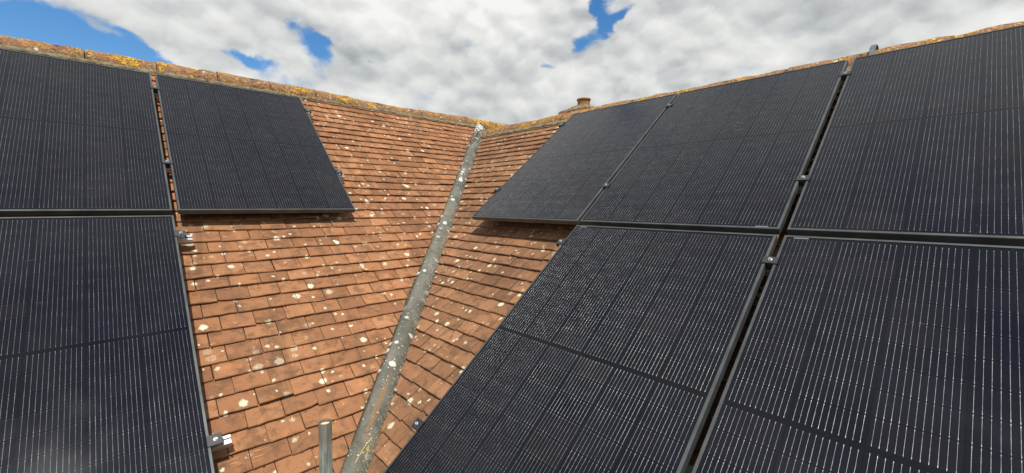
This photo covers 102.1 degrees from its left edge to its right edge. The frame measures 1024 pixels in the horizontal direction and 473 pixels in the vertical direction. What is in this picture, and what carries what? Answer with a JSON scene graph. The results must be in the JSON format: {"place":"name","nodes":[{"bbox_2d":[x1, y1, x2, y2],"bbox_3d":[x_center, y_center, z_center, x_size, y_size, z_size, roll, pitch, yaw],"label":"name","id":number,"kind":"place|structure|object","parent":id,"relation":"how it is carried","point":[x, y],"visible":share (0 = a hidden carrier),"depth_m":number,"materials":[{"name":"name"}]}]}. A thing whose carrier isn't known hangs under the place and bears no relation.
{"place":"outdoors","nodes":[
{"label":"outdoors","id":0,"kind":"place"},
{"bbox_2d":[0,0,1023,124],"label":"sky","id":1,"kind":"structure","parent":0,"point":[508,62],"materials":[{"name":"white"}]},
{"bbox_3d":[1.122,-0.281,2.550,3.544,0.104,0.130,5,45,47],"label":"rail","id":2,"kind":"object","parent":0,"visible":0},
{"bbox_2d":[472,93,677,224],"bbox_3d":[0.550,-0.692,3.581,1.134,0.036,1.738,5,45,47],"label":"solar panel","id":3,"kind":"object","parent":2,"relation":"attached to","point":[569,168],"visible":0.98,"depth_m":3.45,"materials":[{"name":"black glass"}]},
{"bbox_2d":[601,183,610,189],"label":"panel clamp","id":4,"kind":"object","parent":2,"relation":"attached to","point":[604,185],"visible":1,"depth_m":2.91,"materials":[{"name":"silver metal"}]},
{"bbox_2d":[795,175,810,186],"bbox_3d":[1.461,-0.282,2.075,0.058,0.049,0.040,5,45,47],"label":"panel clamp","id":5,"kind":"object","parent":2,"relation":"attached to","point":[802,179],"visible":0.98,"depth_m":2.07,"materials":[{"name":"silver metal"}]},
{"bbox_2d":[787,25,1023,246],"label":"solar panel","id":6,"kind":"object","parent":2,"relation":"attached to","point":[923,143],"visible":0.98,"depth_m":1.89,"materials":[{"name":"black glass"}]},
{"label":"rail","id":7,"kind":"object","parent":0,"visible":0},
{"bbox_2d":[580,60,847,234],"bbox_3d":[1.342,-0.624,2.736,1.134,0.035,1.738,5,45,47],"label":"solar panel","id":8,"kind":"object","parent":7,"relation":"attached to","point":[735,157],"visible":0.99,"depth_m":2.57,"materials":[{"name":"black glass"}]},
{"bbox_2d":[839,71,850,80],"bbox_3d":[2.112,-1.019,2.625,0.058,0.049,0.040,5,45,47],"label":"panel clamp","id":9,"kind":"object","parent":7,"relation":"attached to","point":[844,75],"visible":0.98,"depth_m":2.62,"materials":[{"name":"silver metal"}]},
{"label":"ground","id":10,"kind":"structure","parent":0,"visible":0},
{"bbox_2d":[318,418,332,472],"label":"scaffold tube","id":11,"kind":"object","parent":10,"relation":"on","point":[325,447],"visible":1,"depth_m":1.61,"materials":[{"name":"silver metal"}]},
{"bbox_2d":[0,21,1023,472],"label":"house","id":12,"kind":"structure","parent":10,"relation":"on","point":[350,369],"depth_m":2.82,"materials":[{"name":"ceramic"}]},
{"bbox_2d":[178,235,192,244],"bbox_3d":[-2.467,0.035,2.167,1.254,0.065,0.130,-4,47,-43],"label":"mounting rail","id":13,"kind":"object","parent":12,"relation":"attached to","point":[186,241],"visible":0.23,"depth_m":2.54,"materials":[{"name":"metal"}]},
{"bbox_2d":[174,230,185,239],"bbox_3d":[-2.010,-0.010,2.506,0.056,0.049,0.050,-4,47,-43],"label":"panel clamp","id":14,"kind":"object","parent":13,"relation":"attached to","point":[180,233],"visible":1,"depth_m":2.50,"materials":[{"name":"silver metal"}]},
{"bbox_2d":[211,434,231,451],"bbox_3d":[-1.778,0.954,1.502,1.258,0.065,0.130,-4,47,-43],"label":"mounting rail","id":15,"kind":"object","parent":12,"relation":"attached to","point":[227,441],"visible":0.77,"depth_m":1.88,"materials":[{"name":"metal"}]},
{"bbox_2d":[0,215,214,472],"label":"solar panel","id":16,"kind":"object","parent":15,"relation":"attached to","point":[99,371],"visible":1,"depth_m":1.88,"materials":[{"name":"black glass"}]},
{"bbox_2d":[206,432,222,449],"bbox_3d":[-1.323,0.909,1.840,0.056,0.049,0.050,-4,47,-43],"label":"panel clamp","id":17,"kind":"object","parent":15,"relation":"attached to","point":[214,439],"visible":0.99,"depth_m":1.83,"materials":[{"name":"silver metal"}]},
{"bbox_2d":[154,92,312,118],"bbox_3d":[-2.936,-1.184,3.425,2.409,0.064,0.130,-4,46,-43],"label":"mounting rail","id":18,"kind":"object","parent":12,"relation":"attached to","point":[309,114],"visible":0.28,"depth_m":4.18,"materials":[{"name":"metal"}]},
{"bbox_2d":[150,85,159,92],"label":"panel clamp","id":19,"kind":"object","parent":18,"relation":"attached to","point":[154,88],"visible":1,"depth_m":3.36,"materials":[{"name":"silver metal"}]},
{"bbox_2d":[166,168,344,179],"bbox_3d":[-2.416,-0.490,2.924,2.414,0.065,0.130,-4,47,-43],"label":"mounting rail","id":20,"kind":"object","parent":12,"relation":"attached to","point":[168,170],"visible":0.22,"depth_m":3.68,"materials":[{"name":"metal"}]},
{"bbox_2d":[0,48,171,215],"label":"solar panel","id":21,"kind":"object","parent":20,"relation":"attached to","point":[79,138],"visible":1,"depth_m":2.67,"materials":[{"name":"black glass"}]},
{"bbox_2d":[162,159,172,167],"bbox_3d":[-2.384,-0.506,2.864,0.058,0.049,0.040,-4,47,-43],"label":"panel clamp","id":22,"kind":"object","parent":20,"relation":"attached to","point":[167,163],"visible":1,"depth_m":2.85,"materials":[{"name":"silver metal"}]},
{"bbox_2d":[155,74,354,213],"bbox_3d":[-2.153,-0.784,3.450,1.134,0.035,1.738,-4,46,-43],"label":"solar panel","id":23,"kind":"object","parent":20,"relation":"attached to","point":[232,150],"visible":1,"depth_m":3.32,"materials":[{"name":"black glass"}]},
{"bbox_2d":[355,438,371,470],"bbox_3d":[-0.751,1.141,2.115,0.056,0.129,0.182,2,5,16],"label":"dried plant","id":24,"kind":"object","parent":12,"relation":"on","point":[363,449],"visible":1,"depth_m":2.15,"materials":[{"name":"beige plant"}]},
{"bbox_2d":[204,123,534,469],"bbox_3d":[-1.166,-0.074,3.782,3.205,2.885,5.260,0,4,2],"label":"moss","id":25,"kind":"object","parent":12,"relation":"on","point":[359,307],"visible":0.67,"depth_m":2.75,"materials":[{"name":"grey plant"}]},
{"bbox_2d":[764,269,770,275],"bbox_3d":[1.170,0.147,1.834,2.384,0.104,0.130,5,45,47],"label":"mounting rail","id":26,"kind":"object","parent":12,"relation":"attached to","point":[767,272],"visible":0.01,"depth_m":1.81,"materials":[{"name":"metal"}]},
{"bbox_2d":[556,239,566,246],"bbox_3d":[0.318,0.042,2.631,0.056,0.049,0.050,5,45,47],"label":"panel clamp","id":27,"kind":"object","parent":26,"relation":"attached to","point":[560,242],"visible":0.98,"depth_m":2.62,"materials":[{"name":"silver metal"}]},
{"bbox_2d":[761,256,778,269],"bbox_3d":[1.113,0.111,1.782,0.058,0.049,0.040,5,45,47],"label":"panel clamp","id":28,"kind":"object","parent":26,"relation":"attached to","point":[769,261],"visible":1,"depth_m":1.77,"materials":[{"name":"silver metal"}]},
{"bbox_2d":[868,44,878,54],"bbox_3d":[2.540,-1.270,2.903,0.277,0.136,0.034,-4,6,-43],"label":"metal strap","id":29,"kind":"object","parent":12,"relation":"attached to","point":[873,48],"visible":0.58,"depth_m":2.83,"materials":[{"name":"silver metal"}]},
{"bbox_3d":[0.407,1.012,1.189,2.384,0.104,0.130,5,45,47],"label":"rail","id":30,"kind":"object","parent":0,"visible":0},
{"bbox_2d":[411,418,423,430],"bbox_3d":[-0.445,0.907,1.985,0.056,0.049,0.050,5,45,47],"label":"panel clamp","id":31,"kind":"object","parent":30,"relation":"attached to","point":[417,424],"visible":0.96,"depth_m":1.97,"materials":[{"name":"silver metal"}]},
{"bbox_2d":[383,225,777,472],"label":"solar panel","id":32,"kind":"object","parent":30,"relation":"attached to","point":[605,349],"visible":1,"depth_m":1.80,"materials":[{"name":"black glass"}]},
{"bbox_2d":[691,235,1023,472],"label":"solar panel","id":33,"kind":"object","parent":30,"relation":"attached to","point":[854,355],"visible":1,"depth_m":1.30,"materials":[{"name":"black glass"}]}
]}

